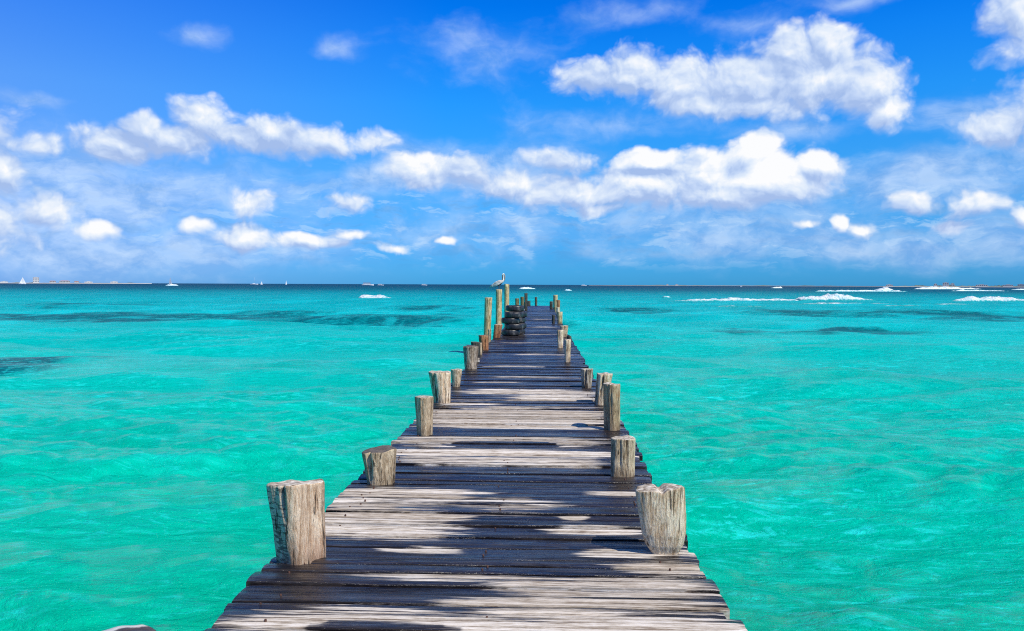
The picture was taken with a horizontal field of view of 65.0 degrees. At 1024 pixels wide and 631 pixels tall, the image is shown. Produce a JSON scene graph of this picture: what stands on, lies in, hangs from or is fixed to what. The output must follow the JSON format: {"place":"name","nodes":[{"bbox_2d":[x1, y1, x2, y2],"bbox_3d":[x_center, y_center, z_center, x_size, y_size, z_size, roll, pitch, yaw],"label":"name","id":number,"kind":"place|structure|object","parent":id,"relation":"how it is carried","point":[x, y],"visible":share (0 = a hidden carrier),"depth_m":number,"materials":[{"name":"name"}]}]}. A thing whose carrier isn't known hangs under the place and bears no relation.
{"place":"outdoors","nodes":[
{"label":"outdoors","id":0,"kind":"place"},
{"bbox_2d":[13,282,151,283],"bbox_3d":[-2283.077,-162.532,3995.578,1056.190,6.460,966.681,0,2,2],"label":"land","id":1,"kind":"structure","parent":0,"point":[104,283],"depth_m":3855.95,"materials":[{"name":"grey"}]},
{"bbox_2d":[33,277,38,282],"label":"building","id":2,"kind":"structure","parent":1,"relation":"on","point":[35,279],"depth_m":3723.10,"materials":[{"name":"white"}]},
{"bbox_2d":[0,283,1023,630],"bbox_3d":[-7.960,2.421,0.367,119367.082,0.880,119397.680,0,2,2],"label":"sea water","id":3,"kind":"structure","parent":0,"point":[854,465],"depth_m":13.37,"materials":[{"name":"teal liquid"}]},
{"bbox_2d":[104,625,155,630],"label":"broken piling","id":4,"kind":"object","parent":3,"relation":"in","point":[134,628],"visible":1,"depth_m":4.50,"materials":[{"name":"grey wood"}]},
{"bbox_2d":[266,479,325,564],"bbox_3d":[-1.274,2.331,4.739,0.284,2.768,0.292,2,3,31],"label":"wooden piling","id":5,"kind":"object","parent":3,"relation":"in","point":[297,509],"visible":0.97,"depth_m":4.59,"materials":[{"name":"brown wood"}]},
{"bbox_2d":[362,283,373,285],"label":"motorboat","id":6,"kind":"object","parent":3,"relation":"on","point":[366,284],"visible":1,"depth_m":1276.92,"materials":[{"name":"white plastic"}]},
{"bbox_2d":[359,295,388,297],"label":"breaking wave","id":7,"kind":"object","parent":3,"relation":"on","point":[372,296],"visible":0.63,"depth_m":135.25,"materials":[{"name":"liquid"}]},
{"bbox_2d":[362,445,396,484],"bbox_3d":[-1.095,2.357,6.591,0.276,2.574,0.275,-1,3,-35],"label":"wooden piling","id":8,"kind":"object","parent":3,"relation":"in","point":[379,464],"visible":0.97,"depth_m":6.45,"materials":[{"name":"grey wood"}]},
{"bbox_2d":[415,395,432,435],"bbox_3d":[-0.939,2.210,8.601,0.173,2.715,0.179,-2,3,-43],"label":"wooden piling","id":9,"kind":"object","parent":3,"relation":"in","point":[424,412],"visible":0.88,"depth_m":8.49,"materials":[{"name":"grey wood"}]},
{"bbox_2d":[428,371,450,403],"bbox_3d":[-0.995,2.116,11.022,0.309,2.717,0.288,0,2,2],"label":"wooden piling","id":10,"kind":"object","parent":3,"relation":"in","point":[440,382],"visible":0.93,"depth_m":10.89,"materials":[{"name":"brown wood"}]},
{"bbox_2d":[451,369,461,386],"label":"wooden piling","id":11,"kind":"object","parent":3,"relation":"in","point":[456,374],"visible":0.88,"depth_m":12.57,"materials":[{"name":"grey wood"}]},
{"bbox_2d":[463,345,477,368],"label":"wooden piling","id":12,"kind":"object","parent":3,"relation":"in","point":[470,352],"visible":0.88,"depth_m":15.17,"materials":[{"name":"grey wood"}]},
{"bbox_2d":[471,341,479,354],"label":"wooden piling","id":13,"kind":"object","parent":3,"relation":"in","point":[476,343],"visible":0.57,"depth_m":18.11,"materials":[{"name":"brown wood"}]},
{"bbox_2d":[204,306,747,630],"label":"wooden pier","id":14,"kind":"structure","parent":3,"relation":"on","point":[505,501],"depth_m":5.10,"materials":[{"name":"wood"}]},
{"bbox_2d":[502,329,519,335],"bbox_3d":[-0.034,0.528,25.270,0.580,0.180,0.578,-1,2,-19],"label":"tyre","id":15,"kind":"object","parent":14,"relation":"on","point":[506,332],"visible":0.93,"depth_m":25.03,"materials":[{"name":"rubber"}]},
{"bbox_2d":[505,323,523,329],"bbox_3d":[0.069,0.344,25.279,0.598,0.180,0.596,3,3,40],"label":"tyre","id":16,"kind":"object","parent":15,"relation":"on","point":[519,326],"visible":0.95,"depth_m":25.03,"materials":[{"name":"rubber"}]},
{"bbox_2d":[501,317,519,323],"bbox_3d":[-0.050,0.159,25.296,0.578,0.180,0.580,-2,4,-42],"label":"tyre","id":17,"kind":"object","parent":16,"relation":"on","point":[504,320],"visible":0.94,"depth_m":25.06,"materials":[{"name":"rubber"}]},
{"bbox_2d":[504,311,522,317],"bbox_3d":[0.060,-0.025,25.303,0.596,0.180,0.598,-2,4,-23],"label":"tyre","id":18,"kind":"object","parent":17,"relation":"on","point":[514,314],"visible":1,"depth_m":25.06,"materials":[{"name":"rubber"}]},
{"bbox_2d":[479,334,488,349],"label":"wooden piling","id":19,"kind":"object","parent":3,"relation":"in","point":[484,340],"visible":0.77,"depth_m":19.77,"materials":[{"name":"red wood"}]},
{"bbox_2d":[484,297,491,334],"bbox_3d":[-0.770,1.171,25.500,0.257,3.495,0.211,1,2,21],"label":"tall wooden post","id":20,"kind":"object","parent":3,"relation":"in","point":[487,313],"visible":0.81,"depth_m":25.38,"materials":[{"name":"yellow wood"}]},
{"bbox_2d":[488,329,490,341],"bbox_3d":[-0.679,1.687,24.295,0.100,2.558,0.094,0,2,2],"label":"thin stake","id":21,"kind":"object","parent":3,"relation":"in","point":[489,334],"visible":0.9,"depth_m":24.21,"materials":[{"name":"grey wood"}]},
{"bbox_2d":[493,324,501,337],"bbox_3d":[-0.438,1.611,24.511,0.288,2.694,0.217,0,2,2],"label":"split log","id":22,"kind":"object","parent":3,"relation":"in","point":[497,330],"visible":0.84,"depth_m":24.38,"materials":[{"name":"red wood"}]},
{"bbox_2d":[496,289,501,323],"bbox_3d":[-0.469,0.946,28.180,0.208,3.742,0.200,-2,3,-38],"label":"tall wooden post","id":23,"kind":"object","parent":3,"relation":"in","point":[498,305],"visible":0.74,"depth_m":28.05,"materials":[{"name":"yellow wood"}]},
{"bbox_2d":[489,273,504,287],"bbox_3d":[-0.523,-1.197,28.102,0.579,0.558,0.247,0,2,2],"label":"pelican","id":24,"kind":"object","parent":23,"relation":"on","point":[497,283],"visible":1,"depth_m":28.04,"materials":[{"name":"white"}]},
{"bbox_2d":[504,284,508,326],"bbox_3d":[-0.210,0.771,30.358,0.186,3.927,0.170,-2,3,-41],"label":"tall wooden post","id":25,"kind":"object","parent":3,"relation":"in","point":[506,294],"visible":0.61,"depth_m":30.23,"materials":[{"name":"yellow wood"}]},
{"bbox_2d":[520,297,523,305],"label":"wooden piling","id":26,"kind":"object","parent":3,"relation":"in","point":[521,300],"visible":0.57,"depth_m":47.02,"materials":[{"name":"brown wood"}]},
{"bbox_2d":[524,293,527,309],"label":"wooden piling","id":27,"kind":"object","parent":3,"relation":"in","point":[525,301],"visible":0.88,"depth_m":50.02,"materials":[{"name":"brown wood"}]},
{"bbox_2d":[553,295,557,310],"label":"wooden piling","id":28,"kind":"object","parent":3,"relation":"in","point":[555,297],"visible":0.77,"depth_m":55.87,"materials":[{"name":"yellow wood"}]},
{"bbox_2d":[557,312,562,322],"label":"wooden piling","id":29,"kind":"object","parent":3,"relation":"in","point":[559,317],"visible":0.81,"depth_m":33.53,"materials":[{"name":"yellow wood"}]},
{"bbox_2d":[557,330,563,347],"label":"wooden piling","id":30,"kind":"object","parent":3,"relation":"in","point":[559,338],"visible":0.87,"depth_m":20.39,"materials":[{"name":"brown wood"}]},
{"bbox_2d":[560,325,567,336],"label":"wooden piling","id":31,"kind":"object","parent":3,"relation":"in","point":[565,328],"visible":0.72,"depth_m":24.74,"materials":[{"name":"grey wood"}]},
{"bbox_2d":[564,339,570,361],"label":"wooden piling","id":32,"kind":"object","parent":3,"relation":"in","point":[567,343],"visible":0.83,"depth_m":16.63,"materials":[{"name":"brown wood"}]},
{"bbox_2d":[581,368,592,387],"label":"wooden piling","id":33,"kind":"object","parent":3,"relation":"in","point":[586,377],"visible":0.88,"depth_m":12.53,"materials":[{"name":"grey wood"}]},
{"bbox_2d":[594,372,612,404],"bbox_3d":[1.230,2.132,10.895,0.222,2.713,0.217,-1,3,-30],"label":"wooden piling","id":34,"kind":"object","parent":3,"relation":"in","point":[602,378],"visible":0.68,"depth_m":10.78,"materials":[{"name":"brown wood"}]},
{"bbox_2d":[603,382,619,430],"bbox_3d":[1.107,2.153,8.974,0.172,2.816,0.184,-1,3,-36],"label":"wooden piling","id":35,"kind":"object","parent":3,"relation":"in","point":[611,399],"visible":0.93,"depth_m":8.86,"materials":[{"name":"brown wood"}]},
{"bbox_2d":[611,435,634,476],"bbox_3d":[0.930,2.332,6.828,0.210,2.623,0.190,0,2,2],"label":"wooden piling","id":36,"kind":"object","parent":3,"relation":"in","point":[622,456],"visible":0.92,"depth_m":6.70,"materials":[{"name":"grey wood"}]},
{"bbox_2d":[635,483,685,554],"bbox_3d":[0.886,2.364,4.883,0.307,2.708,0.191,0,2,2],"label":"wooden piling","id":37,"kind":"object","parent":3,"relation":"in","point":[662,512],"visible":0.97,"depth_m":4.76,"materials":[{"name":"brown wood"}]},
{"bbox_2d":[677,297,798,300],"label":"breaking wave","id":38,"kind":"object","parent":3,"relation":"on","point":[736,299],"visible":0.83,"depth_m":125.50,"materials":[{"name":"liquid"}]},
{"bbox_2d":[717,305,764,306],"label":"breaking wave","id":39,"kind":"object","parent":3,"relation":"on","point":[740,306],"visible":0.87,"depth_m":92.81,"materials":[{"name":"liquid"}]},
{"bbox_2d":[795,293,875,300],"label":"breaking wave","id":40,"kind":"object","parent":3,"relation":"on","point":[836,297],"visible":0.98,"depth_m":137.07,"materials":[{"name":"liquid"}]},
{"bbox_2d":[792,302,887,304],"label":"breaking wave","id":41,"kind":"object","parent":3,"relation":"on","point":[828,303],"visible":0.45,"depth_m":106.13,"materials":[{"name":"liquid"}]},
{"bbox_2d":[815,290,906,291],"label":"breaking wave","id":42,"kind":"object","parent":3,"relation":"on","point":[860,291],"visible":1,"depth_m":349.93,"materials":[{"name":"liquid"}]},
{"bbox_2d":[875,287,891,289],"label":"breaking wave","id":43,"kind":"object","parent":3,"relation":"on","point":[885,288],"visible":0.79,"depth_m":462.21,"materials":[{"name":"liquid"}]},
{"bbox_2d":[884,305,918,305],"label":"breaking wave","id":44,"kind":"object","parent":3,"relation":"on","point":[901,305],"visible":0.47,"depth_m":99.22,"materials":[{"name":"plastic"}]},
{"bbox_2d":[916,286,977,288],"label":"breaking wave","id":45,"kind":"object","parent":3,"relation":"on","point":[935,287],"visible":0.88,"depth_m":669.40,"materials":[{"name":"liquid"}]},
{"bbox_2d":[957,289,1000,290],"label":"breaking wave","id":46,"kind":"object","parent":3,"relation":"on","point":[977,290],"visible":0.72,"depth_m":413.58,"materials":[{"name":"liquid"}]},
{"bbox_2d":[953,296,1023,301],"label":"breaking wave","id":47,"kind":"object","parent":3,"relation":"on","point":[986,298],"visible":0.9,"depth_m":133.37,"materials":[{"name":"liquid"}]},
{"bbox_2d":[0,0,1023,285],"label":"sky","id":48,"kind":"structure","parent":0,"point":[474,142],"materials":[{"name":"blue"}]},
{"bbox_2d":[519,317,525,322],"bbox_3d":[0.144,0.135,25.930,0.602,0.180,0.604,0,2,-18],"label":"tyre","id":49,"kind":"object","parent":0,"point":[522,319],"visible":0.34,"depth_m":25.72,"materials":[{"name":"rubber"}]},
{"bbox_2d":[641,285,810,285],"bbox_3d":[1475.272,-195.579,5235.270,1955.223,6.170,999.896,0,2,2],"label":"land","id":50,"kind":"structure","parent":0,"point":[709,285],"depth_m":5112.20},
{"bbox_2d":[883,285,1017,286],"bbox_3d":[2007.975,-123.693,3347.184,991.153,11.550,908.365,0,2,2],"label":"land","id":51,"kind":"structure","parent":0,"point":[942,286],"depth_m":3223.58,"materials":[{"name":"grey"}]},
{"bbox_3d":[0.194,-0.048,25.920,0.602,0.180,0.604,1,2,8],"label":"tyre","id":52,"kind":"object","parent":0,"visible":0},
{"bbox_2d":[506,305,523,310],"bbox_3d":[0.096,-0.233,25.915,0.602,0.180,0.604,0,3,-11],"label":"tyre","id":53,"kind":"object","parent":52,"relation":"on","point":[514,307],"visible":1,"depth_m":25.68,"materials":[{"name":"rubber"}]}
]}

